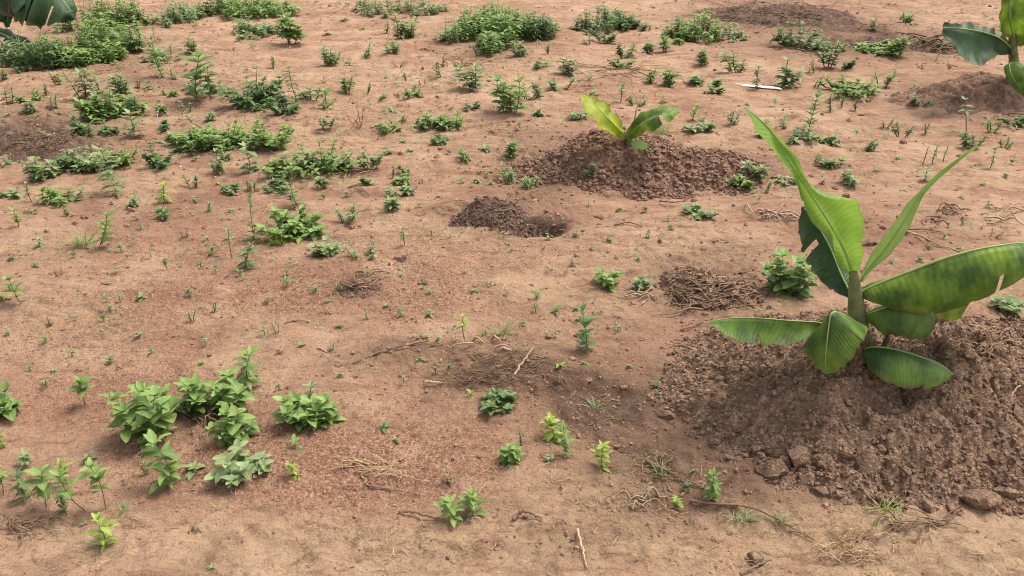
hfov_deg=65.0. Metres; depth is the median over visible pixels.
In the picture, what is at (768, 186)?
spindly weed
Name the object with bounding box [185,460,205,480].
rosette weed
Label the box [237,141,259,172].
upright weed
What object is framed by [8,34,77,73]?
weed patch
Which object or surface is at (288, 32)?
branching weed
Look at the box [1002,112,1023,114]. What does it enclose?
dead runner
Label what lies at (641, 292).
root tangle
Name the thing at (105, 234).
upright weed
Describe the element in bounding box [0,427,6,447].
upright weed
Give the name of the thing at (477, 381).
root tangle
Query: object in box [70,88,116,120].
branching weed
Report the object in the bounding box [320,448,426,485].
root tangle
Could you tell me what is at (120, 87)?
branching weed
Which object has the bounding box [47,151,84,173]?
bushy weed
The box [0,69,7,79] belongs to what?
spindly weed
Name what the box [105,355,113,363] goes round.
sprout
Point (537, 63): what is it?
branching weed
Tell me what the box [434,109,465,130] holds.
bushy weed
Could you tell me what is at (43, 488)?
weed seedling
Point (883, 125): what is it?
spindly weed
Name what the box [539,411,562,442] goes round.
upright weed
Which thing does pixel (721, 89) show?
bushy weed
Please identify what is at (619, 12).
branching weed
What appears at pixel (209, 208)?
spindly weed
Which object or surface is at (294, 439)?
rosette weed
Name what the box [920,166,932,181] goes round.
upright weed
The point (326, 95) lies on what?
upright weed
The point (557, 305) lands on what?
rosette weed
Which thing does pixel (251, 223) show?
upright weed
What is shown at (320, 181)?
branching weed
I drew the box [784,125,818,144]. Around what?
bushy weed
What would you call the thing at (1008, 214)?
root tangle
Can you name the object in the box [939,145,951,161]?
weed seedling
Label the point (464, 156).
branching weed
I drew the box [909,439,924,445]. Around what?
earth clod
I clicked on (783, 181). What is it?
bushy weed
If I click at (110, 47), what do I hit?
weed patch
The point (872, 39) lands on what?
soil heap
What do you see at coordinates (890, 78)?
branching weed
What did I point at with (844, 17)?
soil heap
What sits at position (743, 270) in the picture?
dead leaf
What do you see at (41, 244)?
rosette weed
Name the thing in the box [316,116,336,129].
branching weed
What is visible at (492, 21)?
weed patch
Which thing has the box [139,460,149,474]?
spindly weed
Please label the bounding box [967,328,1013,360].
root tangle
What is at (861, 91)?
bushy weed
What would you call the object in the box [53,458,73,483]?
weed seedling
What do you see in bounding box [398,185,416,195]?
bushy weed
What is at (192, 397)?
bushy weed
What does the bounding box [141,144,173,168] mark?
bushy weed
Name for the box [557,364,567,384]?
withered weed
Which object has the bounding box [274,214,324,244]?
weed patch
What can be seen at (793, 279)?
bushy weed
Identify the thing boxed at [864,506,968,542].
root tangle
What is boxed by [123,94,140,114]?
branching weed
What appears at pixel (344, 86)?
branching weed
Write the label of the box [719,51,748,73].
branching weed
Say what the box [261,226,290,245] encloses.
grass tuft
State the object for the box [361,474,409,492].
twig
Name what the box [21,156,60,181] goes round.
bushy weed
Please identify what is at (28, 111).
bushy weed
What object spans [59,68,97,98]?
branching weed
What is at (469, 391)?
rosette weed
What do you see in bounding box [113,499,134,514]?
grass tuft
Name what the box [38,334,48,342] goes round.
sprout
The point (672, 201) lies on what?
twig
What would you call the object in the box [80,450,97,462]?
rosette weed
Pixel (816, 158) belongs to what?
spindly weed
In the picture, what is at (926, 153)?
weed seedling
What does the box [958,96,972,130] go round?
weed seedling
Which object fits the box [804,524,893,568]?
root tangle
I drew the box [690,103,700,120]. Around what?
upright weed
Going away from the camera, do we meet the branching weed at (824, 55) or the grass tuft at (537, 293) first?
the grass tuft at (537, 293)
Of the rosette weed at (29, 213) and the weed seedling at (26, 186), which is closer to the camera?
the rosette weed at (29, 213)
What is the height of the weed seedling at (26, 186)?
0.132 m
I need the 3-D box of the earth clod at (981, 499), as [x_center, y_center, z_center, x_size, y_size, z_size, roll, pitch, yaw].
[1.306,0.591,2.249,0.081,0.060,0.100,-20,34,-33]
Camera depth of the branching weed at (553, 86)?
6.30 m
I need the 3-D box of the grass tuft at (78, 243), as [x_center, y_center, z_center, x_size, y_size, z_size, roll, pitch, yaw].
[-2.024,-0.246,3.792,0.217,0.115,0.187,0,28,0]
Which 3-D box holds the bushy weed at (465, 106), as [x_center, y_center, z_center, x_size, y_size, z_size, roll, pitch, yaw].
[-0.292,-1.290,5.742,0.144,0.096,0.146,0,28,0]
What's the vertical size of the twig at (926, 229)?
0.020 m
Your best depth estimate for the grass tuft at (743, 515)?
2.23 m
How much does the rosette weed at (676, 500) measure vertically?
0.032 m
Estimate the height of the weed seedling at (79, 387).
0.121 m
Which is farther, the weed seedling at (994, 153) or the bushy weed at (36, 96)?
the bushy weed at (36, 96)
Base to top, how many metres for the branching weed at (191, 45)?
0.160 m
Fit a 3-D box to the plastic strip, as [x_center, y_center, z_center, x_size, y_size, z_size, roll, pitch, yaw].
[1.946,-1.589,6.338,0.360,0.008,0.056,11,30,20]
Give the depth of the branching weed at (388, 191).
4.34 m
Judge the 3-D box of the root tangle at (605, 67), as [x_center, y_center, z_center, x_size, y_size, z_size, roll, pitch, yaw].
[0.817,-1.793,6.716,0.991,0.042,1.362,-8,29,-14]
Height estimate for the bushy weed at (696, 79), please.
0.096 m
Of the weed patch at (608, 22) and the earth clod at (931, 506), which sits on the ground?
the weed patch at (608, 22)
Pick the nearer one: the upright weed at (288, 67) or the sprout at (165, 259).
the sprout at (165, 259)
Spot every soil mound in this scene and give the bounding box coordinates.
[495,130,767,199]
[652,305,1023,515]
[883,71,1023,114]
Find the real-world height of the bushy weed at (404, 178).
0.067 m
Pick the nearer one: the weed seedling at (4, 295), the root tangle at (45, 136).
the weed seedling at (4, 295)
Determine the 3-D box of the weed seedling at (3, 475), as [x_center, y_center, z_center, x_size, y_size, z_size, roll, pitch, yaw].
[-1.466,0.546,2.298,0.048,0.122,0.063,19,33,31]
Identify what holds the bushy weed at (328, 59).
on the ground
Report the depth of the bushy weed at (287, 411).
2.54 m
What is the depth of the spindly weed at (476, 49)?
7.38 m
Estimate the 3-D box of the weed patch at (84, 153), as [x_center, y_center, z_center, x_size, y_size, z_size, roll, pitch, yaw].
[-2.522,-0.777,4.829,0.429,0.131,0.268,0,28,0]
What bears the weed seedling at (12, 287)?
on the ground
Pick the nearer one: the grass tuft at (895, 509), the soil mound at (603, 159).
the grass tuft at (895, 509)
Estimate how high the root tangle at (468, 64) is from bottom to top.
0.051 m
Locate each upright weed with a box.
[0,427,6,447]
[4,467,32,502]
[53,489,68,513]
[84,511,118,553]
[87,208,115,248]
[88,144,127,196]
[121,108,145,137]
[141,37,169,78]
[141,429,187,494]
[155,181,173,203]
[177,51,214,99]
[197,65,219,98]
[232,345,262,389]
[235,241,260,268]
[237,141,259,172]
[246,194,260,240]
[283,66,303,99]
[284,182,304,207]
[285,459,300,479]
[302,380,320,398]
[313,87,336,109]
[433,494,464,527]
[458,486,486,516]
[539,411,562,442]
[554,420,574,458]
[574,302,597,352]
[590,440,612,472]
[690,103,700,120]
[703,467,722,501]
[751,66,764,88]
[777,112,788,126]
[799,88,825,133]
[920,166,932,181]
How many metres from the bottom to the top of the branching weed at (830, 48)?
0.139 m
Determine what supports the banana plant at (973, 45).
on the soil mound at (980, 91)
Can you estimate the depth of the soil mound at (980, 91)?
5.87 m
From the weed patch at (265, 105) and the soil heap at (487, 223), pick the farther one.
the weed patch at (265, 105)
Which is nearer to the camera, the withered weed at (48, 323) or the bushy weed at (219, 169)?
the withered weed at (48, 323)
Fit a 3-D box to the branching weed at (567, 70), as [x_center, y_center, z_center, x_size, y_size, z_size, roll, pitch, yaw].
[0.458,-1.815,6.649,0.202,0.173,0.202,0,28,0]
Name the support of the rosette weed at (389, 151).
on the ground
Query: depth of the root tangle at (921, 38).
7.53 m
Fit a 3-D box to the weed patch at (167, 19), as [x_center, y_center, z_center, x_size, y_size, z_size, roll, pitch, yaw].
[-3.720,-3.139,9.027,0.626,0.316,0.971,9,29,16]
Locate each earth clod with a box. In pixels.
[658,410,675,418]
[711,400,721,408]
[747,550,763,564]
[755,459,788,478]
[787,445,809,469]
[797,392,810,399]
[810,486,834,497]
[838,445,853,458]
[855,449,884,474]
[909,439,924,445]
[919,498,939,513]
[945,504,963,515]
[959,489,1001,509]
[994,486,1022,499]
[1012,403,1023,425]
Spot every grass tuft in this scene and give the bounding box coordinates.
[0,27,52,64]
[58,225,99,246]
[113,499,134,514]
[220,115,261,135]
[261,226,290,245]
[480,313,522,338]
[532,287,544,297]
[579,394,606,410]
[647,122,674,135]
[651,459,671,475]
[717,506,761,525]
[768,509,789,524]
[859,490,913,527]
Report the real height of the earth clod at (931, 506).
0.041 m
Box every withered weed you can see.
[46,315,51,325]
[48,269,63,276]
[188,522,203,533]
[275,346,286,354]
[346,106,363,127]
[439,55,448,66]
[440,470,454,485]
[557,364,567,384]
[809,52,815,72]
[990,228,1002,239]
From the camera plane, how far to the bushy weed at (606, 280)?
3.35 m
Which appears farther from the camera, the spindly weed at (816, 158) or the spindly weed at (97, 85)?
the spindly weed at (97, 85)
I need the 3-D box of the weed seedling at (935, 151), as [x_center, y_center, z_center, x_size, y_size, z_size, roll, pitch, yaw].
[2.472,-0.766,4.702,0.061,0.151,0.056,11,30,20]
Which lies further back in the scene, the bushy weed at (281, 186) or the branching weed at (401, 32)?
the branching weed at (401, 32)
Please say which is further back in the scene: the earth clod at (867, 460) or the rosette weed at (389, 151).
the rosette weed at (389, 151)
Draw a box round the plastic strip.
[736,83,781,89]
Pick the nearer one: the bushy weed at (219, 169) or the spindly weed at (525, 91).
the bushy weed at (219, 169)
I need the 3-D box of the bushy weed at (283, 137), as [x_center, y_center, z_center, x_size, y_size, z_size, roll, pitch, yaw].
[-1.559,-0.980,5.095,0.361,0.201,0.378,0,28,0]
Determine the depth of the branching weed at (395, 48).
7.42 m
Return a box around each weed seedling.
[0,274,23,303]
[0,286,7,299]
[0,465,8,494]
[8,206,21,226]
[18,464,57,507]
[22,181,32,201]
[34,186,45,203]
[48,466,85,510]
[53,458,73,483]
[68,375,95,404]
[74,457,109,509]
[222,226,234,258]
[398,225,407,244]
[455,313,469,341]
[617,82,626,101]
[922,145,930,164]
[931,144,940,164]
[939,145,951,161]
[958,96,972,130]
[988,146,1000,167]
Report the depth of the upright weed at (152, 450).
2.31 m
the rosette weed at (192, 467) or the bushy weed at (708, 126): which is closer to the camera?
the rosette weed at (192, 467)
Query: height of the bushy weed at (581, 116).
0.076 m
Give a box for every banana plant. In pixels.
[0,0,76,53]
[581,94,678,149]
[708,106,1023,389]
[942,0,1023,95]
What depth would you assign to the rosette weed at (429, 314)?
3.17 m
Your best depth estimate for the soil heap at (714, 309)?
3.27 m
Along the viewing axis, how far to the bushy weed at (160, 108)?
5.75 m
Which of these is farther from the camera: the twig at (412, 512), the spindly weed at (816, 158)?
the spindly weed at (816, 158)
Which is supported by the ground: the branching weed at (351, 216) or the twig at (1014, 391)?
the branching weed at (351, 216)
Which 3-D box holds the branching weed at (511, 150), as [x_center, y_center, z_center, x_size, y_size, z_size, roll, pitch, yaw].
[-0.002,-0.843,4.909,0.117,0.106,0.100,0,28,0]
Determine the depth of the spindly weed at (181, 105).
5.73 m
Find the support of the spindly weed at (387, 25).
on the ground
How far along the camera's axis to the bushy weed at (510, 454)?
2.40 m
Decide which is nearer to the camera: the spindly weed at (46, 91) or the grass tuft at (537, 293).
the grass tuft at (537, 293)
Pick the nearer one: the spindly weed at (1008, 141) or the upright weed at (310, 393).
the upright weed at (310, 393)
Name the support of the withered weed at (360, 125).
on the ground
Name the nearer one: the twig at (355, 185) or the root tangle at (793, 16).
the twig at (355, 185)
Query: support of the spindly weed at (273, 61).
on the ground
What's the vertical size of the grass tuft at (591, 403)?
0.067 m
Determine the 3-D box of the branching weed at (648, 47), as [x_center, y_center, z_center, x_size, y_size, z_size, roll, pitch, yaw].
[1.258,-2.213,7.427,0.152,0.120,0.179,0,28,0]
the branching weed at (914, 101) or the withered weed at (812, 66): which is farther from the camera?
the withered weed at (812, 66)
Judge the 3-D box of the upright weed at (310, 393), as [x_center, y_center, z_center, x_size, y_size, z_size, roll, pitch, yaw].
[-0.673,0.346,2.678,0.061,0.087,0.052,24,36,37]
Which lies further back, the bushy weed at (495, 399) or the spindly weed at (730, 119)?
the spindly weed at (730, 119)
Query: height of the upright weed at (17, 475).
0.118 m
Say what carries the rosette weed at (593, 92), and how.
on the ground
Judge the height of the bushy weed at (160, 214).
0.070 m
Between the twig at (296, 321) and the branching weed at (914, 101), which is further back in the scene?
the branching weed at (914, 101)
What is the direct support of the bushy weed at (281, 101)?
on the ground
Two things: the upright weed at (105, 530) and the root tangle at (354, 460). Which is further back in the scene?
the root tangle at (354, 460)
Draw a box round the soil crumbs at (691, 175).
[493,126,777,200]
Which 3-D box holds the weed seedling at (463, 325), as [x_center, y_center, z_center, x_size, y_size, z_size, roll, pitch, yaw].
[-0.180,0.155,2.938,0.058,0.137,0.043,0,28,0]
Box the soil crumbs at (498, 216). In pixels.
[448,196,558,238]
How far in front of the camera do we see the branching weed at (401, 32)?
7.98 m
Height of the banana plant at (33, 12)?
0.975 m
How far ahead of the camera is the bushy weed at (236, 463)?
2.34 m
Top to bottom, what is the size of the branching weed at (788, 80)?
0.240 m
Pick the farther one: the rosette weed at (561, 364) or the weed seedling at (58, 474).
the rosette weed at (561, 364)
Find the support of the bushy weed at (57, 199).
on the ground
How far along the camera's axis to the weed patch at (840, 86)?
6.19 m
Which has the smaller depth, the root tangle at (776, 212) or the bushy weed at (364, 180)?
the root tangle at (776, 212)
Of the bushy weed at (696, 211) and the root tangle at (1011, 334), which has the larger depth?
the bushy weed at (696, 211)
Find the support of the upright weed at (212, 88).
on the ground
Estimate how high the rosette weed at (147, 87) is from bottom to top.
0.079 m
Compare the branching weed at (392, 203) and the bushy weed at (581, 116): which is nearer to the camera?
the branching weed at (392, 203)
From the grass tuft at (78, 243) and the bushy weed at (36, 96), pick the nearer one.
the grass tuft at (78, 243)
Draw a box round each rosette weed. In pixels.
[0,154,11,165]
[14,448,33,465]
[25,206,37,214]
[33,237,45,247]
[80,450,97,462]
[133,292,146,302]
[144,80,154,91]
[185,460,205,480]
[286,434,302,451]
[377,420,389,432]
[382,146,394,155]
[384,106,399,113]
[425,309,433,317]
[466,389,473,398]
[479,144,491,152]
[543,454,553,462]
[551,302,560,315]
[556,362,565,367]
[589,89,600,94]
[670,495,683,507]
[681,481,691,490]
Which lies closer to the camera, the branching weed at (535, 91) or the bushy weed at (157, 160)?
the bushy weed at (157, 160)
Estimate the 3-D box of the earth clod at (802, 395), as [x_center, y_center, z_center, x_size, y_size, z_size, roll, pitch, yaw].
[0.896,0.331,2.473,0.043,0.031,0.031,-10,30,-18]
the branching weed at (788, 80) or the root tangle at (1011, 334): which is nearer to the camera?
the root tangle at (1011, 334)
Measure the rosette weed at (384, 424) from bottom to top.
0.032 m
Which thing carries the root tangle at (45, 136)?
on the ground
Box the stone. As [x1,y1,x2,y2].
[393,253,407,261]
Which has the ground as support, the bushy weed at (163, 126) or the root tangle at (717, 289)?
the bushy weed at (163, 126)
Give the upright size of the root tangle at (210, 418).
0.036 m
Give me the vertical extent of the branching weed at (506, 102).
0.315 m
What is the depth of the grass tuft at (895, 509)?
2.22 m
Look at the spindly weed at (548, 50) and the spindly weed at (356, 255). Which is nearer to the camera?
the spindly weed at (356, 255)
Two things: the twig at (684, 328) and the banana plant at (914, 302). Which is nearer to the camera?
the banana plant at (914, 302)
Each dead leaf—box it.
[738,269,750,272]
[861,239,877,243]
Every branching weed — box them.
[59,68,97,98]
[66,114,97,137]
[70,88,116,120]
[105,72,131,94]
[106,146,137,166]
[122,24,147,52]
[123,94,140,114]
[124,195,139,208]
[160,88,179,96]
[182,36,200,51]
[183,110,216,122]
[211,148,231,160]
[272,12,308,43]
[297,86,323,99]
[312,176,329,187]
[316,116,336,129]
[331,202,360,223]
[338,76,356,92]
[355,150,385,170]
[380,196,401,211]
[383,39,400,53]
[383,186,397,196]
[389,13,407,38]
[396,163,410,174]
[402,84,421,97]
[451,62,486,90]
[455,147,471,161]
[472,177,493,184]
[488,73,528,113]
[496,161,518,184]
[502,140,519,157]
[507,40,531,56]
[520,176,541,188]
[529,80,544,97]
[531,108,544,117]
[533,59,549,68]
[546,76,577,90]
[555,57,577,75]
[582,162,597,177]
[589,29,617,43]
[610,7,621,18]
[615,43,636,58]
[640,42,656,53]
[643,67,658,84]
[657,35,671,52]
[660,68,680,86]
[694,47,709,65]
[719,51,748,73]
[740,159,770,180]
[753,118,772,136]
[771,56,809,88]
[815,40,849,51]
[817,49,842,67]
[839,169,860,186]
[864,139,881,151]
[872,70,896,87]
[882,35,912,56]
[889,121,914,137]
[898,11,915,22]
[908,93,931,106]
[959,131,986,149]
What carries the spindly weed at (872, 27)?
on the ground
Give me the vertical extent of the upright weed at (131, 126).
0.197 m
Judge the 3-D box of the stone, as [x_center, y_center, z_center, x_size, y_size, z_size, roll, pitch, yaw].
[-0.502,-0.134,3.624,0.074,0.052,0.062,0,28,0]
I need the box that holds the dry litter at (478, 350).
[0,0,1023,575]
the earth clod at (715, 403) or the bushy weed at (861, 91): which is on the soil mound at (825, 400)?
the earth clod at (715, 403)
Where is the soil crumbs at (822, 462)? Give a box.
[650,303,1023,518]
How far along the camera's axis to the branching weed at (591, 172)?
4.42 m
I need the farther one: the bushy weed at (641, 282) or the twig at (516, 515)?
the bushy weed at (641, 282)
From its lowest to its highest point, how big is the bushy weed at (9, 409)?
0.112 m
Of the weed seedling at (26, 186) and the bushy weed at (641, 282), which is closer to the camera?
the bushy weed at (641, 282)
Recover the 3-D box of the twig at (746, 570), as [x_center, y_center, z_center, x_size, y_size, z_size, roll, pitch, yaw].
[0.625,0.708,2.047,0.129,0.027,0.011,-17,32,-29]
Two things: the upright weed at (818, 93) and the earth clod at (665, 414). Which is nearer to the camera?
the earth clod at (665, 414)
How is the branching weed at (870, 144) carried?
on the ground
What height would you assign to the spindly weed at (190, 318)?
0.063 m
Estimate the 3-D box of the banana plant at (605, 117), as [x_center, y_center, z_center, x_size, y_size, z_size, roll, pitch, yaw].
[0.636,-0.865,4.395,0.536,0.338,0.225,3,28,5]
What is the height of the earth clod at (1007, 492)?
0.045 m
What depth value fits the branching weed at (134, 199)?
4.25 m
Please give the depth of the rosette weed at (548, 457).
2.42 m
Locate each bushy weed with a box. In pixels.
[0,187,22,198]
[0,379,23,420]
[15,89,42,102]
[18,99,36,114]
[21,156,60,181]
[36,186,84,207]
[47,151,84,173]
[66,153,111,171]
[97,124,119,135]
[98,380,180,452]
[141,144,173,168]
[152,104,169,114]
[154,207,169,221]
[158,118,170,132]
[161,371,210,420]
[163,125,219,149]
[199,118,249,149]
[202,368,257,417]
[204,402,260,447]
[204,439,274,488]
[209,156,225,174]
[214,66,283,106]
[219,183,240,195]
[234,119,294,150]
[252,204,327,243]
[257,156,292,178]
[258,177,287,193]
[266,90,301,115]
[269,390,313,431]
[286,139,363,177]
[297,391,346,430]
[308,235,341,256]
[319,45,341,66]
[359,176,373,184]
[372,121,402,133]
[390,173,410,185]
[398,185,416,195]
[401,16,419,37]
[411,111,432,129]
[429,133,449,145]
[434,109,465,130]
[461,101,480,111]
[479,387,516,414]
[497,441,524,468]
[568,110,588,120]
[592,267,623,292]
[608,58,635,68]
[631,274,653,290]
[682,116,715,132]
[682,202,721,220]
[687,74,723,86]
[703,84,725,93]
[725,174,753,190]
[760,248,818,300]
[770,21,830,49]
[773,174,796,184]
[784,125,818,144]
[813,134,842,146]
[815,155,846,168]
[816,73,883,99]
[840,59,855,68]
[989,294,1023,316]
[999,116,1023,127]
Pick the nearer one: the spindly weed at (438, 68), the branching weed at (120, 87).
the branching weed at (120, 87)
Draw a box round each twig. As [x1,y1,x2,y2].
[285,320,309,323]
[348,184,369,195]
[353,340,427,363]
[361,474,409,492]
[398,509,444,519]
[425,380,442,383]
[512,509,542,520]
[514,347,533,373]
[576,528,587,567]
[614,222,641,226]
[645,459,704,487]
[659,200,686,202]
[680,321,702,330]
[689,499,814,539]
[739,558,773,574]
[904,343,924,350]
[907,230,960,251]
[908,228,951,235]
[1010,383,1023,395]
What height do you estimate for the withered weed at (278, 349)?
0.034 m
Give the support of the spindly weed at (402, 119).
on the ground
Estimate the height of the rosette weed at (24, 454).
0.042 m
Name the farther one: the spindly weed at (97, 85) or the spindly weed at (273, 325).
the spindly weed at (97, 85)
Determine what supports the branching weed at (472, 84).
on the ground
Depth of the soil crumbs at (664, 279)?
3.30 m
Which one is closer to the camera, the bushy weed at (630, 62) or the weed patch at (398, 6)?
the bushy weed at (630, 62)
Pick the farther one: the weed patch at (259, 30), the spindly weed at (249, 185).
the weed patch at (259, 30)
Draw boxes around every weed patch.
[0,34,44,67]
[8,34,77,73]
[36,10,157,69]
[50,0,151,34]
[59,147,127,172]
[83,94,149,124]
[137,43,183,64]
[141,0,206,27]
[152,122,277,154]
[178,0,300,20]
[179,79,218,93]
[230,13,281,40]
[231,84,284,111]
[270,148,358,176]
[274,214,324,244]
[351,0,448,17]
[423,116,454,127]
[432,0,539,56]
[519,10,560,40]
[567,5,652,34]
[661,10,725,44]
[717,22,749,42]
[829,80,880,95]
[849,39,890,56]
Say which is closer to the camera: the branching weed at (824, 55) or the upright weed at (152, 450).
the upright weed at (152, 450)
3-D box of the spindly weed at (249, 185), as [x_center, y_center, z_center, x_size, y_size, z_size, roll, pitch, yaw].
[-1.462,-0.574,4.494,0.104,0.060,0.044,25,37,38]
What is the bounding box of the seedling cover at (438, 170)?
[0,0,1023,338]
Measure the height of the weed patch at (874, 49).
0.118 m
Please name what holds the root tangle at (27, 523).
on the ground
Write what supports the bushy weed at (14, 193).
on the ground
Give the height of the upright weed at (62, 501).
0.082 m
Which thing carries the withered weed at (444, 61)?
on the ground
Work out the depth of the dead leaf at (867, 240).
3.77 m
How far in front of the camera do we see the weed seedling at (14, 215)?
3.97 m
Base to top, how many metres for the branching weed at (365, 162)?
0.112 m
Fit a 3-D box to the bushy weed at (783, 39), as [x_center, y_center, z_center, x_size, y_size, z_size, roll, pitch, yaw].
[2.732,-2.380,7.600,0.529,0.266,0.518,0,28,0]
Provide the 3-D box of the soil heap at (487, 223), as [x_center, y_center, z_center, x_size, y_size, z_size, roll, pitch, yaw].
[-0.006,-0.356,4.023,0.629,0.168,0.414,0,28,0]
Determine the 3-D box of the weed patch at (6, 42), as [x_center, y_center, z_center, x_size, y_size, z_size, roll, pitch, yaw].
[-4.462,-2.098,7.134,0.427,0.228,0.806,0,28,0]
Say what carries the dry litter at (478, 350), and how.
on the ground
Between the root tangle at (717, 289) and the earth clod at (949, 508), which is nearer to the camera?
the earth clod at (949, 508)
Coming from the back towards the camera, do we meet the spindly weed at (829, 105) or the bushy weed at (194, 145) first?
the spindly weed at (829, 105)
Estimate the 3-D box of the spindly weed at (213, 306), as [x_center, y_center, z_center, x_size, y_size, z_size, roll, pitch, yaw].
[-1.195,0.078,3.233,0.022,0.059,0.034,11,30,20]
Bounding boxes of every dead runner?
[607,59,648,75]
[628,64,670,69]
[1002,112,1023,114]
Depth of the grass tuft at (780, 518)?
2.22 m
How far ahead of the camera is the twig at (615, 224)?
3.95 m
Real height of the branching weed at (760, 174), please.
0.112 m
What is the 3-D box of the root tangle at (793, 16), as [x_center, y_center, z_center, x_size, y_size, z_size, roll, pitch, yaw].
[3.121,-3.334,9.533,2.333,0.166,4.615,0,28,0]
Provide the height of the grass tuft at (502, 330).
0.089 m
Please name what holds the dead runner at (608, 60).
on the ground
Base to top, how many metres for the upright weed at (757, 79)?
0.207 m
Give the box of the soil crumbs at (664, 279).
[654,264,768,312]
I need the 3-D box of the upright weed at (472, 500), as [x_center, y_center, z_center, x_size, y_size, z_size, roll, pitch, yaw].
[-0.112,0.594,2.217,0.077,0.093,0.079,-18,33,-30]
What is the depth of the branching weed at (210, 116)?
5.52 m
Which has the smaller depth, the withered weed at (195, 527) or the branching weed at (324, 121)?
the withered weed at (195, 527)
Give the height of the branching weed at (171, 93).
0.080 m
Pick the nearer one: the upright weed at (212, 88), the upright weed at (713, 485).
the upright weed at (713, 485)
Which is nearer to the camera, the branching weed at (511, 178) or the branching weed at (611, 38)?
the branching weed at (511, 178)
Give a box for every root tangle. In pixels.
[0,114,119,161]
[0,513,75,547]
[172,401,223,426]
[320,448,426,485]
[338,269,391,295]
[415,334,578,403]
[430,53,508,78]
[441,193,533,226]
[455,335,510,352]
[541,57,660,92]
[616,487,662,510]
[621,287,658,305]
[660,272,768,314]
[664,287,693,306]
[688,0,881,48]
[746,202,799,219]
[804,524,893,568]
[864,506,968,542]
[895,31,955,59]
[921,202,970,225]
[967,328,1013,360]
[982,202,1023,228]
[997,329,1023,353]
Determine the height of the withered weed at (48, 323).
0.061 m
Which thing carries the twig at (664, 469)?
on the ground
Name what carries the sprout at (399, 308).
on the ground
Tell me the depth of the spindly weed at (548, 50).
7.41 m
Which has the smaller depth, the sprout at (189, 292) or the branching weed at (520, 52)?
the sprout at (189, 292)
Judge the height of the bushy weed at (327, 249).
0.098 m
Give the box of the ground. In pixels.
[0,0,1023,575]
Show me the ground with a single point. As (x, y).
(316, 530)
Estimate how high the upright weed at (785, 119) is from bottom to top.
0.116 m
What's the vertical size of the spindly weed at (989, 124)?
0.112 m
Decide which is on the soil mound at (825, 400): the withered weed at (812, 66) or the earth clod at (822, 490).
the earth clod at (822, 490)
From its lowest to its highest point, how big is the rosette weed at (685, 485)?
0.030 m
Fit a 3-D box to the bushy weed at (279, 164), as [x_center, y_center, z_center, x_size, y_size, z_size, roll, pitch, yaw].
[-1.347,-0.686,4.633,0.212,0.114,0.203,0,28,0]
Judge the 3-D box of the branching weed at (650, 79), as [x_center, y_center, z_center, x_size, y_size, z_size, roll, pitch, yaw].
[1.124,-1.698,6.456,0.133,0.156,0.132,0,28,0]
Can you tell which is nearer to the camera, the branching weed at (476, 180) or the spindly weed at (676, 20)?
the branching weed at (476, 180)
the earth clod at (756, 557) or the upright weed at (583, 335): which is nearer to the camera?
the earth clod at (756, 557)
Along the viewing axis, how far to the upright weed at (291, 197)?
4.21 m
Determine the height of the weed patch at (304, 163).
0.132 m
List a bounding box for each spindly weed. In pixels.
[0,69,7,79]
[0,87,17,104]
[43,83,49,94]
[46,70,63,84]
[46,93,60,108]
[61,206,70,216]
[89,76,104,94]
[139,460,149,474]
[169,68,178,78]
[177,101,194,112]
[181,173,198,187]
[187,308,196,321]
[205,201,212,212]
[212,301,216,311]
[245,180,256,190]
[270,55,275,68]
[270,321,280,332]
[343,240,377,259]
[363,41,373,58]
[383,18,390,33]
[387,113,407,125]
[433,59,442,77]
[472,43,487,55]
[516,83,530,99]
[517,425,522,445]
[545,42,550,53]
[627,94,646,106]
[671,15,681,29]
[727,109,740,125]
[765,180,773,192]
[813,152,822,164]
[826,94,833,112]
[852,100,858,110]
[867,17,879,31]
[881,118,895,127]
[922,123,930,134]
[983,117,1002,131]
[997,137,1013,148]
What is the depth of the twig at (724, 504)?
2.25 m
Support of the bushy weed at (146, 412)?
on the ground
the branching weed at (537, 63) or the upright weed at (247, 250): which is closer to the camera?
the upright weed at (247, 250)
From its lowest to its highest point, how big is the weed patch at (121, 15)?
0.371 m
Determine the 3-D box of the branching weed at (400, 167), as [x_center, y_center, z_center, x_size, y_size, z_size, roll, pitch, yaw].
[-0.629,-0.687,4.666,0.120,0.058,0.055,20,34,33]
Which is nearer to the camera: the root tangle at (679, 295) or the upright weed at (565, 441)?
the upright weed at (565, 441)
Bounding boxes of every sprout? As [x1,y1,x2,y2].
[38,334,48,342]
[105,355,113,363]
[161,258,169,267]
[185,287,192,296]
[396,307,404,316]
[635,251,641,261]
[651,379,659,386]
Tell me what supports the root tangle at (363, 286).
on the soil heap at (346, 291)
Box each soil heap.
[0,123,113,163]
[332,280,379,298]
[449,198,561,237]
[657,266,765,311]
[692,2,865,27]
[835,36,957,54]
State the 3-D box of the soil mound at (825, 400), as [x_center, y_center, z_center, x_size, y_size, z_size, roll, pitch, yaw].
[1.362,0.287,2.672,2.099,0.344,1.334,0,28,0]
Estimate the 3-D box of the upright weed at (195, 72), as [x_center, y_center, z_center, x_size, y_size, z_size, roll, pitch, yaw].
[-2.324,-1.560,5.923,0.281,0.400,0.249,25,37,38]
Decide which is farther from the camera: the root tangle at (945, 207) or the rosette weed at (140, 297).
the root tangle at (945, 207)
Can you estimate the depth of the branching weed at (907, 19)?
8.89 m
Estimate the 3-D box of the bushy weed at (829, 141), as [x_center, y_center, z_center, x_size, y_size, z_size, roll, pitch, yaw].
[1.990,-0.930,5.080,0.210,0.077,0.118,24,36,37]
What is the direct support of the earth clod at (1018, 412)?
on the soil mound at (825, 400)
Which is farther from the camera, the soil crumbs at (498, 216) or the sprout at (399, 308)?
the soil crumbs at (498, 216)
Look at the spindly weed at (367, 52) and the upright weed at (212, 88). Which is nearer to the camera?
the upright weed at (212, 88)

